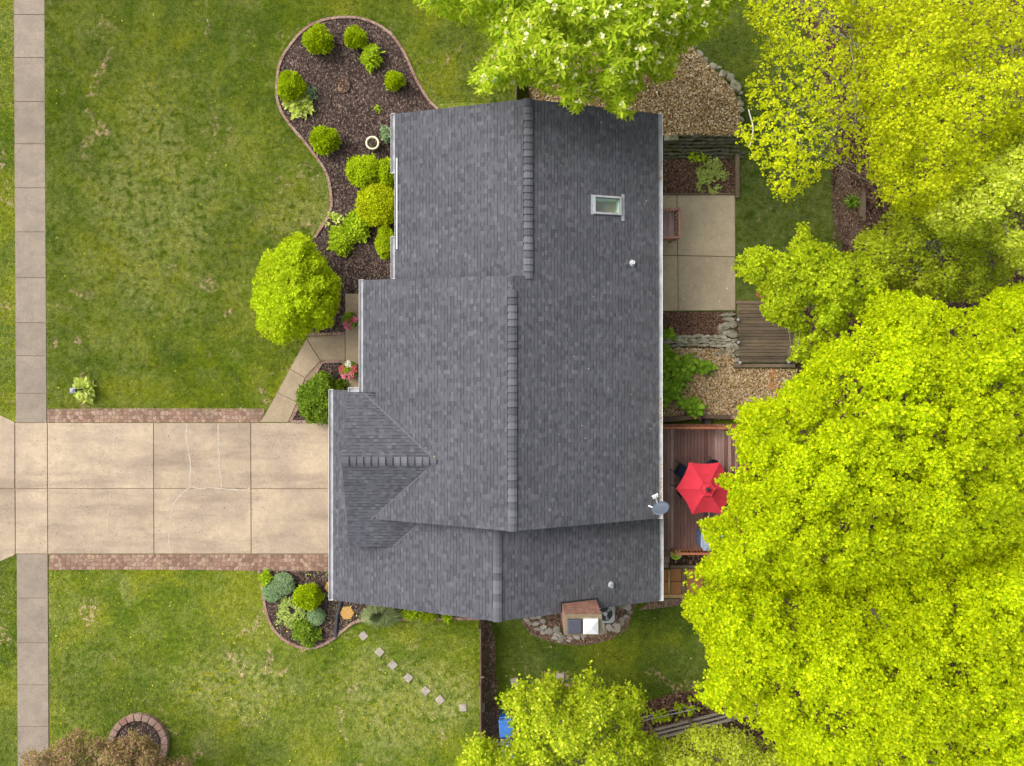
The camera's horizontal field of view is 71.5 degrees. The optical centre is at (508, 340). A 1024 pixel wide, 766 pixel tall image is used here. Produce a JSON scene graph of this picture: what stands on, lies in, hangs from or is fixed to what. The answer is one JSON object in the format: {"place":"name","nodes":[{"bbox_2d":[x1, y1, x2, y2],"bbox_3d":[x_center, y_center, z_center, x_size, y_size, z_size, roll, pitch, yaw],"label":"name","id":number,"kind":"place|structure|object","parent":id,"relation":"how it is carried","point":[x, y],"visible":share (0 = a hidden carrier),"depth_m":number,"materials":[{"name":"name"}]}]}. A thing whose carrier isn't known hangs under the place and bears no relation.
{"place":"outdoors","nodes":[
{"label":"outdoors","id":0,"kind":"place"},
{"bbox_2d":[0,415,14,560],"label":"driveway apron","id":1,"kind":"object","parent":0,"point":[7,480],"visible":1,"depth_m":29.96,"materials":[{"name":"concrete"}]},
{"bbox_2d":[0,0,15,411],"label":"grass","id":2,"kind":"structure","parent":0,"point":[5,211],"depth_m":29.98,"materials":[{"name":"green plant"}]},
{"bbox_2d":[0,558,17,765],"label":"grass","id":3,"kind":"structure","parent":0,"point":[4,671],"depth_m":29.98,"materials":[{"name":"green plant"}]},
{"bbox_2d":[13,0,48,765],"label":"sidewalk","id":4,"kind":"structure","parent":0,"point":[31,377],"depth_m":29.97,"materials":[{"name":"concrete"}]},
{"bbox_2d":[0,423,328,553],"bbox_3d":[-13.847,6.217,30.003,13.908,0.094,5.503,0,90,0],"label":"driveway","id":5,"kind":"structure","parent":0,"point":[246,455],"depth_m":29.96,"materials":[{"name":"concrete"}]},
{"bbox_2d":[0,0,515,765],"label":"lawn","id":6,"kind":"structure","parent":0,"point":[284,652],"depth_m":30.00,"materials":[{"name":"green plant"}]},
{"bbox_2d":[18,726,195,765],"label":"purple tree","id":7,"kind":"object","parent":6,"relation":"on","point":[116,750],"visible":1,"depth_m":27.08,"materials":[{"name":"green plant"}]},
{"bbox_2d":[108,712,168,764],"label":"ring","id":8,"kind":"object","parent":6,"relation":"on","point":[147,724],"visible":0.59,"depth_m":29.88,"materials":[{"name":"stone"}]},
{"bbox_2d":[47,408,263,421],"bbox_3d":[-14.877,3.135,29.970,9.170,0.001,0.599,0,90,0],"label":"brick border","id":9,"kind":"object","parent":6,"relation":"on","point":[156,415],"visible":1,"depth_m":29.97,"materials":[{"name":"brown brick"}]},
{"bbox_2d":[49,554,328,570],"bbox_3d":[-13.423,9.354,29.970,11.933,0.001,0.697,0,90,0],"label":"brick border","id":10,"kind":"object","parent":6,"relation":"on","point":[278,562],"visible":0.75,"depth_m":29.97,"materials":[{"name":"brown brick"}]},
{"bbox_2d":[43,0,514,416],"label":"grass","id":11,"kind":"structure","parent":6,"relation":"on","point":[151,276],"depth_m":29.98,"materials":[{"name":"green plant"}]},
{"bbox_2d":[249,231,343,345],"bbox_3d":[-8.554,-2.098,28.283,3.858,3.454,4.654,0,90,0],"label":"round tree","id":12,"kind":"object","parent":6,"relation":"on","point":[296,292],"visible":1,"depth_m":27.36,"materials":[{"name":"green plant"}]},
{"bbox_2d":[293,360,345,419],"bbox_3d":[-8.027,2.138,29.976,2.318,0.001,2.635,0,90,0],"label":"planting bed","id":13,"kind":"object","parent":6,"relation":"on","point":[337,377],"visible":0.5,"depth_m":29.98,"materials":[{"name":"brown soil"}]},
{"bbox_2d":[295,370,344,425],"bbox_3d":[-7.786,2.372,29.268,2.121,1.259,2.316,0,90,0],"label":"dark shrub","id":14,"kind":"object","parent":13,"relation":"on","point":[312,394],"visible":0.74,"depth_m":28.99,"materials":[{"name":"green plant"}]},
{"bbox_2d":[345,294,358,389],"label":"porch slab","id":15,"kind":"structure","parent":6,"relation":"on","point":[352,335],"depth_m":29.88,"materials":[{"name":"concrete"}]},
{"bbox_2d":[338,360,357,379],"bbox_3d":[-6.639,1.209,29.556,0.836,0.649,0.813,0,90,0],"label":"flower tub","id":16,"kind":"object","parent":15,"relation":"on","point":[348,369],"visible":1,"depth_m":29.34,"materials":[{"name":"pink plant"}]},
{"bbox_2d":[341,311,358,329],"bbox_3d":[-6.566,-0.830,29.553,0.764,0.655,0.815,0,90,0],"label":"flower tub","id":17,"kind":"object","parent":15,"relation":"on","point":[350,320],"visible":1,"depth_m":29.35,"materials":[{"name":"pink plant"}]},
{"bbox_2d":[278,19,434,333],"bbox_3d":[-6.263,-6.831,29.974,7.054,0.001,13.662,0,90,0],"label":"planting bed","id":18,"kind":"object","parent":6,"relation":"on","point":[354,133],"visible":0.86,"depth_m":29.97,"materials":[{"name":"brown wood"}]},
{"bbox_2d":[275,70,306,101],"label":"globe shrub","id":19,"kind":"object","parent":18,"relation":"on","point":[291,85],"visible":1,"depth_m":29.23,"materials":[{"name":"green plant"}]},
{"bbox_2d":[282,93,315,119],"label":"hosta plant","id":20,"kind":"object","parent":18,"relation":"on","point":[303,106],"visible":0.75,"depth_m":29.74,"materials":[{"name":"green plant"}]},
{"bbox_2d":[300,22,333,54],"bbox_3d":[-7.878,-12.455,29.444,1.301,0.951,1.334,-40,90,0],"label":"globe shrub","id":21,"kind":"object","parent":18,"relation":"on","point":[318,37],"visible":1,"depth_m":29.27,"materials":[{"name":"green plant"}]},
{"bbox_2d":[308,125,341,155],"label":"globe shrub","id":22,"kind":"object","parent":18,"relation":"on","point":[323,140],"visible":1,"depth_m":29.28,"materials":[{"name":"green plant"}]},
{"bbox_2d":[326,224,356,257],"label":"perennial plant","id":23,"kind":"object","parent":18,"relation":"on","point":[338,237],"visible":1,"depth_m":29.67,"materials":[{"name":"green plant"}]},
{"bbox_2d":[335,78,351,93],"bbox_3d":[-6.974,-10.746,29.933,0.714,0.095,0.717,0,90,0],"label":"tree stump","id":24,"kind":"object","parent":18,"relation":"on","point":[343,85],"visible":1,"depth_m":29.89,"materials":[{"name":"brown wood"}]},
{"bbox_2d":[343,24,367,49],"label":"globe shrub","id":25,"kind":"object","parent":18,"relation":"on","point":[355,36],"visible":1,"depth_m":29.43,"materials":[{"name":"green plant"}]},
{"bbox_2d":[341,207,370,243],"bbox_3d":[-6.379,-4.837,29.640,1.328,0.646,1.554,0,90,0],"label":"perennial plant","id":26,"kind":"object","parent":18,"relation":"on","point":[357,227],"visible":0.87,"depth_m":29.61,"materials":[{"name":"green plant"}]},
{"bbox_2d":[275,15,438,237],"bbox_3d":[-7.459,-9.625,29.957,8.290,0.086,6.799,-43,90,0],"label":"brick edging","id":27,"kind":"object","parent":18,"relation":"on","point":[294,129],"visible":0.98,"depth_m":29.93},
{"bbox_2d":[344,153,378,188],"bbox_3d":[-5.953,-6.966,29.319,1.689,1.165,1.577,0,90,0],"label":"boxwood shrub","id":28,"kind":"object","parent":18,"relation":"on","point":[361,171],"visible":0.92,"depth_m":29.05,"materials":[{"name":"green plant"}]},
{"bbox_2d":[365,136,378,149],"bbox_3d":[-5.669,-8.240,29.760,0.580,0.420,0.580,0,90,0],"label":"glazed planter","id":29,"kind":"object","parent":18,"relation":"on","point":[371,142],"visible":1,"depth_m":29.63,"materials":[{"name":"beige ceramic"}]},
{"bbox_2d":[358,43,385,73],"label":"perennial plant","id":30,"kind":"object","parent":18,"relation":"on","point":[371,57],"visible":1,"depth_m":29.66,"materials":[{"name":"green plant"}]},
{"bbox_2d":[354,181,393,227],"bbox_3d":[-5.354,-5.644,29.324,2.119,1.156,1.949,0,90,0],"label":"golden shrub","id":31,"kind":"object","parent":18,"relation":"on","point":[374,205],"visible":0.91,"depth_m":29.05,"materials":[{"name":"yellow plant"}]},
{"bbox_2d":[374,225,393,259],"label":"boxwood shrub","id":32,"kind":"object","parent":18,"relation":"on","point":[382,242],"visible":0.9,"depth_m":29.23,"materials":[{"name":"green plant"}]},
{"bbox_2d":[376,156,393,187],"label":"boxwood shrub","id":33,"kind":"object","parent":18,"relation":"on","point":[385,175],"visible":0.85,"depth_m":29.10,"materials":[{"name":"green plant"}]},
{"bbox_2d":[379,124,390,143],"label":"perennial plant","id":34,"kind":"object","parent":18,"relation":"on","point":[385,134],"visible":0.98,"depth_m":29.73,"materials":[{"name":"green plant"}]},
{"bbox_2d":[384,69,406,92],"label":"globe shrub","id":35,"kind":"object","parent":18,"relation":"on","point":[394,80],"visible":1,"depth_m":29.49,"materials":[{"name":"green plant"}]},
{"bbox_2d":[261,570,457,646],"bbox_3d":[-5.831,11.323,29.974,9.416,0.001,3.297,0,90,0],"label":"planting bed","id":36,"kind":"object","parent":6,"relation":"on","point":[325,606],"visible":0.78,"depth_m":29.97,"materials":[{"name":"brown wood"}]},
{"bbox_2d":[257,567,273,589],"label":"perennial plant","id":37,"kind":"object","parent":36,"relation":"on","point":[265,577],"visible":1,"depth_m":29.71,"materials":[{"name":"green plant"}]},
{"bbox_2d":[261,578,281,601],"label":"sedum plant","id":38,"kind":"object","parent":36,"relation":"on","point":[269,591],"visible":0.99,"depth_m":29.64,"materials":[{"name":"green plant"}]},
{"bbox_2d":[271,571,295,595],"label":"sedum plant","id":39,"kind":"object","parent":36,"relation":"on","point":[283,583],"visible":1,"depth_m":29.63,"materials":[{"name":"green plant"}]},
{"bbox_2d":[275,595,305,629],"bbox_3d":[-9.122,11.341,29.834,1.456,0.275,1.730,0,90,0],"label":"groundcover plant","id":40,"kind":"object","parent":36,"relation":"on","point":[284,610],"visible":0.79,"depth_m":29.82,"materials":[{"name":"green plant"}]},
{"bbox_2d":[258,570,334,649],"bbox_3d":[-9.426,11.662,29.957,4.366,0.085,1.575,42,90,0],"label":"brick edging","id":41,"kind":"object","parent":36,"relation":"on","point":[287,641],"visible":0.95,"depth_m":29.93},
{"bbox_2d":[291,615,321,648],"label":"perennial plant","id":42,"kind":"object","parent":36,"relation":"on","point":[303,632],"visible":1,"depth_m":29.68,"materials":[{"name":"green plant"}]},
{"bbox_2d":[291,582,324,610],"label":"globe shrub","id":43,"kind":"object","parent":36,"relation":"on","point":[308,597],"visible":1,"depth_m":29.28,"materials":[{"name":"green plant"}]},
{"bbox_2d":[306,607,325,625],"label":"sedum plant","id":44,"kind":"object","parent":36,"relation":"on","point":[316,616],"visible":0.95,"depth_m":29.71,"materials":[{"name":"green plant"}]},
{"bbox_2d":[359,605,402,628],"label":"ornamental grass","id":45,"kind":"object","parent":36,"relation":"on","point":[378,615],"depth_m":29.49,"materials":[{"name":"green plant"}]},
{"bbox_2d":[399,609,423,621],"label":"perennial plant","id":46,"kind":"object","parent":36,"relation":"on","point":[408,615],"visible":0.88,"depth_m":29.78,"materials":[{"name":"green plant"}]},
{"bbox_2d":[418,612,438,624],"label":"perennial plant","id":47,"kind":"object","parent":36,"relation":"on","point":[427,617],"visible":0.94,"depth_m":29.75,"materials":[{"name":"green plant"}]},
{"bbox_2d":[335,617,478,638],"bbox_3d":[-4.269,11.819,29.957,6.278,0.086,0.680,-7,90,0],"label":"brick edging","id":48,"kind":"object","parent":6,"relation":"on","point":[403,619],"visible":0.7,"depth_m":29.93,"materials":[{"name":"brown brick"}]},
{"bbox_2d":[329,98,662,634],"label":"house","id":49,"kind":"structure","parent":6,"relation":"on","point":[492,329],"depth_m":25.97,"materials":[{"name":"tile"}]},
{"bbox_2d":[648,493,668,514],"bbox_3d":[5.412,6.009,26.195,0.768,0.845,0.685,44,90,0],"label":"satellite dish","id":50,"kind":"object","parent":49,"relation":"on","point":[660,508],"visible":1,"depth_m":26.07,"materials":[{"name":"white paint"}]},
{"bbox_2d":[47,569,479,765],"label":"grass","id":51,"kind":"structure","parent":0,"point":[250,679],"depth_m":29.98,"materials":[{"name":"green plant"}]},
{"bbox_2d":[261,335,344,421],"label":"path","id":52,"kind":"structure","parent":0,"point":[304,364],"depth_m":29.96,"materials":[{"name":"concrete"}]},
{"bbox_2d":[491,567,727,765],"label":"back lawn","id":53,"kind":"structure","parent":0,"point":[515,626],"depth_m":29.99,"materials":[{"name":"green plant"}]},
{"bbox_2d":[482,620,509,764],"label":"soil strip","id":54,"kind":"object","parent":53,"relation":"on","point":[490,719],"visible":0.53,"depth_m":29.99,"materials":[{"name":"brown soil"}]},
{"bbox_2d":[478,619,481,739],"bbox_3d":[-1.159,15.389,29.329,0.118,1.342,7.550,0,90,0],"label":"board fence","id":55,"kind":"object","parent":54,"relation":"on","point":[480,674],"visible":0.73,"depth_m":28.94,"materials":[{"name":"brown wood"}]},
{"bbox_2d":[499,709,512,737],"bbox_3d":[-0.090,15.768,29.469,0.605,1.056,0.847,-4,90,0],"label":"wheeled bin","id":56,"kind":"object","parent":53,"relation":"on","point":[504,729],"visible":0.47,"depth_m":28.98,"materials":[{"name":"blue plastic"}]},
{"bbox_2d":[455,660,666,765],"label":"leafy tree","id":57,"kind":"object","parent":53,"relation":"on","point":[564,748],"visible":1,"depth_m":25.01,"materials":[{"name":"green plant"}]},
{"bbox_2d":[522,604,635,644],"bbox_3d":[3.009,11.461,29.978,4.924,0.001,2.764,0,90,0],"label":"planting bed","id":58,"kind":"object","parent":53,"relation":"on","point":[618,610],"visible":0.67,"depth_m":29.98,"materials":[{"name":"soil"}]},
{"bbox_2d":[527,613,631,644],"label":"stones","id":59,"kind":"object","parent":58,"relation":"on","point":[529,627],"visible":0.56,"depth_m":29.95,"materials":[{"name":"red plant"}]},
{"bbox_2d":[600,606,614,622],"bbox_3d":[3.990,11.239,29.625,0.950,0.760,0.950,0,90,0],"label":"air conditioner","id":60,"kind":"object","parent":58,"relation":"on","point":[608,614],"visible":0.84,"depth_m":29.28,"materials":[{"name":"paint"}]},
{"bbox_2d":[663,424,746,567],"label":"deck","id":61,"kind":"structure","parent":53,"relation":"on","point":[721,449],"depth_m":29.45,"materials":[{"name":"brown wood"}]},
{"bbox_2d":[676,462,731,514],"bbox_3d":[7.693,5.713,28.210,2.432,2.480,2.029,0,90,0],"label":"parasol","id":62,"kind":"object","parent":61,"relation":"on","point":[698,489],"visible":0.91,"depth_m":27.44,"materials":[{"name":"red fabric"}]},
{"bbox_2d":[696,528,733,550],"bbox_3d":[8.426,8.107,28.945,1.360,0.970,0.740,0,90,0],"label":"covered grill","id":63,"kind":"object","parent":61,"relation":"on","point":[701,543],"visible":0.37,"depth_m":28.65,"materials":[{"name":"grey fabric"}]},
{"bbox_2d":[640,598,684,609],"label":"soil ground","id":64,"kind":"structure","parent":0,"point":[652,605],"depth_m":29.98,"materials":[{"name":"brown soil"}]},
{"bbox_2d":[652,565,702,601],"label":"framed paving","id":65,"kind":"structure","parent":0,"point":[673,576],"depth_m":29.94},
{"bbox_2d":[516,0,842,546],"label":"back lawn","id":66,"kind":"structure","parent":0,"point":[744,295],"depth_m":30.00,"materials":[{"name":"green plant"}]},
{"bbox_2d":[413,0,735,121],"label":"flowering tree","id":67,"kind":"object","parent":66,"relation":"on","point":[530,27],"visible":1,"depth_m":22.13,"materials":[{"name":"green plant"}]},
{"bbox_2d":[527,38,739,138],"bbox_3d":[5.178,-10.612,29.725,8.818,0.550,4.237,0,90,0],"label":"raised bed","id":68,"kind":"object","parent":66,"relation":"on","point":[703,103],"visible":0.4,"depth_m":29.45,"materials":[{"name":"brown gravel"}]},
{"bbox_2d":[529,39,739,135],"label":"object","id":69,"kind":"object","parent":68,"relation":"on","point":[688,101],"visible":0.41,"depth_m":29.41,"materials":[{"name":"gravel"}]},
{"bbox_2d":[663,334,732,347],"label":"stone wall","id":70,"kind":"structure","parent":66,"relation":"on","point":[686,340],"depth_m":29.82,"materials":[{"name":"grey stone"}]},
{"bbox_2d":[663,133,745,159],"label":"stone wall","id":71,"kind":"structure","parent":66,"relation":"on","point":[719,142],"depth_m":29.71,"materials":[{"name":"grey stone"}]},
{"bbox_2d":[735,155,739,197],"bbox_3d":[9.627,-6.920,29.930,0.165,0.140,1.793,0,90,0],"label":"edging timber","id":72,"kind":"object","parent":66,"relation":"on","point":[737,176],"visible":1,"depth_m":29.86,"materials":[{"name":"brown wood"}]},
{"bbox_2d":[732,301,799,366],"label":"boardwalk","id":73,"kind":"structure","parent":66,"relation":"on","point":[758,320],"depth_m":29.80,"materials":[{"name":"brown wood"}]},
{"bbox_2d":[663,550,710,566],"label":"soil ground","id":74,"kind":"structure","parent":0,"point":[688,559],"depth_m":29.98,"materials":[{"name":"brown soil"}]},
{"bbox_2d":[663,155,734,192],"bbox_3d":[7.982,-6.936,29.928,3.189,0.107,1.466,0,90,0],"label":"mulch","id":75,"kind":"object","parent":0,"point":[675,177],"visible":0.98,"depth_m":29.94,"materials":[{"name":"red plant"}]},
{"bbox_2d":[696,155,729,194],"bbox_3d":[8.597,-6.988,29.844,1.449,0.256,1.713,0,90,0],"label":"groundcover plant","id":76,"kind":"object","parent":75,"relation":"on","point":[708,173],"visible":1,"depth_m":29.87,"materials":[{"name":"green plant"}]},
{"bbox_2d":[663,195,735,310],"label":"patio","id":77,"kind":"structure","parent":0,"point":[677,255],"depth_m":29.99,"materials":[{"name":"beige concrete"}]},
{"bbox_2d":[663,195,734,310],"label":"patio slab","id":78,"kind":"structure","parent":77,"relation":"on","point":[707,225],"depth_m":29.95,"materials":[{"name":"concrete"}]},
{"bbox_2d":[663,208,680,242],"bbox_3d":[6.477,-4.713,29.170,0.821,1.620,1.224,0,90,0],"label":"bench","id":79,"kind":"object","parent":78,"relation":"on","point":[669,227],"depth_m":29.25,"materials":[{"name":"brown wood"}]},
{"bbox_2d":[663,311,739,363],"bbox_3d":[7.861,-0.115,29.976,3.916,0.001,2.246,0,90,0],"label":"planting bed","id":80,"kind":"object","parent":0,"point":[735,329],"visible":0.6,"depth_m":29.98,"materials":[{"name":"brown soil"}]},
{"bbox_2d":[663,311,729,335],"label":"fallen leaves","id":81,"kind":"object","parent":80,"relation":"on","point":[673,324],"visible":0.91,"depth_m":29.94,"materials":[{"name":"red plant"}]},
{"bbox_2d":[667,348,796,418],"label":"gravel","id":82,"kind":"structure","parent":0,"point":[739,386],"depth_m":29.97,"materials":[{"name":"beige stone"}]},
{"bbox_2d":[663,415,701,421],"bbox_3d":[7.124,3.243,29.825,1.872,0.350,0.234,-4,90,0],"label":"edging timber","id":83,"kind":"object","parent":82,"relation":"on","point":[675,418],"visible":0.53,"depth_m":29.65,"materials":[{"name":"brown wood"}]},
{"bbox_2d":[663,347,797,419],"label":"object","id":84,"kind":"object","parent":82,"relation":"on","point":[714,389],"visible":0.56,"depth_m":29.93,"materials":[{"name":"gravel"}]},
{"bbox_2d":[663,344,700,407],"bbox_3d":[7.032,1.473,29.633,2.052,0.654,2.709,0,90,0],"label":"broadleaf plant","id":85,"kind":"object","parent":84,"relation":"on","point":[685,369],"visible":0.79,"depth_m":29.56,"materials":[{"name":"green plant"}]},
{"bbox_2d":[676,395,707,418],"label":"broadleaf plant","id":86,"kind":"object","parent":84,"relation":"on","point":[693,407],"visible":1,"depth_m":29.54,"materials":[{"name":"green plant"}]},
{"bbox_2d":[696,360,717,375],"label":"broadleaf plant","id":87,"kind":"object","parent":84,"relation":"on","point":[705,366],"visible":1,"depth_m":29.59,"materials":[{"name":"green plant"}]},
{"bbox_2d":[703,0,833,293],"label":"grass","id":88,"kind":"structure","parent":0,"point":[744,114],"depth_m":29.98,"materials":[{"name":"green plant"}]},
{"bbox_2d":[639,0,1023,765],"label":"woodland floor","id":89,"kind":"structure","parent":0,"point":[873,210],"depth_m":29.99,"materials":[{"name":"green plant"}]},
{"bbox_2d":[643,707,677,724],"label":"leafy sprig","id":90,"kind":"object","parent":89,"relation":"on","point":[664,718],"visible":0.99,"depth_m":29.66,"materials":[{"name":"green plant"}]},
{"bbox_2d":[673,694,700,716],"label":"leafy sprig","id":91,"kind":"object","parent":89,"relation":"on","point":[676,707],"visible":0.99,"depth_m":29.70,"materials":[{"name":"green plant"}]},
{"bbox_2d":[648,703,762,738],"bbox_3d":[8.345,15.628,29.450,5.038,1.100,0.137,-14,90,0],"label":"rail fence","id":92,"kind":"object","parent":89,"relation":"on","point":[690,720],"visible":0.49,"depth_m":29.37,"materials":[{"name":"grey wood"}]},
{"bbox_2d":[641,690,803,764],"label":"fallen leaves","id":93,"kind":"object","parent":89,"relation":"on","point":[665,707],"visible":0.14,"depth_m":29.95,"materials":[{"name":"red plant"}]},
{"bbox_2d":[639,722,824,765],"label":"mixed tree","id":94,"kind":"object","parent":89,"relation":"on","point":[714,730],"visible":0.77,"depth_m":26.33,"materials":[{"name":"green plant"}]},
{"bbox_2d":[731,221,890,362],"bbox_3d":[11.140,-2.150,26.539,5.078,6.946,4.976,-35,90,0],"label":"round leaf tree","id":95,"kind":"object","parent":89,"relation":"on","point":[811,279],"visible":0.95,"depth_m":24.46,"materials":[{"name":"green plant"}]},
{"bbox_2d":[733,0,963,206],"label":"airy tree","id":96,"kind":"object","parent":89,"relation":"on","point":[793,115],"visible":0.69,"depth_m":22.29,"materials":[{"name":"green plant"}]},
{"bbox_2d":[833,164,866,245],"bbox_3d":[14.412,-5.749,29.982,1.420,0.001,3.479,0,90,0],"label":"soil patch","id":97,"kind":"object","parent":89,"relation":"on","point":[848,216],"visible":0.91,"depth_m":29.98,"materials":[{"name":"brown soil"}]},
{"bbox_2d":[841,192,861,209],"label":"lily plant","id":98,"kind":"object","parent":97,"relation":"on","point":[853,201],"visible":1,"depth_m":29.81,"materials":[{"name":"green plant"}]},
{"bbox_2d":[680,543,1023,765],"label":"maple tree","id":99,"kind":"object","parent":89,"relation":"on","point":[848,646],"visible":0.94,"depth_m":20.76,"materials":[{"name":"green plant"}]},
{"bbox_2d":[684,280,1023,598],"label":"maple tree","id":100,"kind":"object","parent":89,"relation":"on","point":[973,423],"visible":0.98,"depth_m":20.49,"materials":[{"name":"green plant"}]},
{"bbox_2d":[795,0,1023,306],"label":"fallen leaves","id":101,"kind":"object","parent":89,"relation":"on","point":[854,185],"visible":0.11,"depth_m":29.95,"materials":[{"name":"red plant"}]},
{"bbox_2d":[825,0,1023,217],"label":"airy tree","id":102,"kind":"object","parent":89,"relation":"on","point":[967,36],"visible":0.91,"depth_m":20.50,"materials":[{"name":"yellow plant"}]},
{"bbox_2d":[851,188,1015,303],"bbox_3d":[15.836,-3.615,26.961,6.962,6.087,4.612,0,90,0],"label":"understory tree","id":103,"kind":"object","parent":89,"relation":"on","point":[870,239],"visible":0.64,"depth_m":25.13,"materials":[{"name":"green plant"}]},
{"bbox_2d":[919,118,1023,276],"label":"pale tree","id":104,"kind":"object","parent":89,"relation":"on","point":[1002,193],"visible":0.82,"depth_m":21.32,"materials":[{"name":"green plant"}]},
{"label":"planting ring","id":105,"kind":"structure","parent":0,"visible":0},
{"bbox_2d":[72,376,96,403],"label":"hosta plant","id":106,"kind":"object","parent":105,"relation":"on","point":[86,394],"visible":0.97,"depth_m":29.70,"materials":[{"name":"green plant"}]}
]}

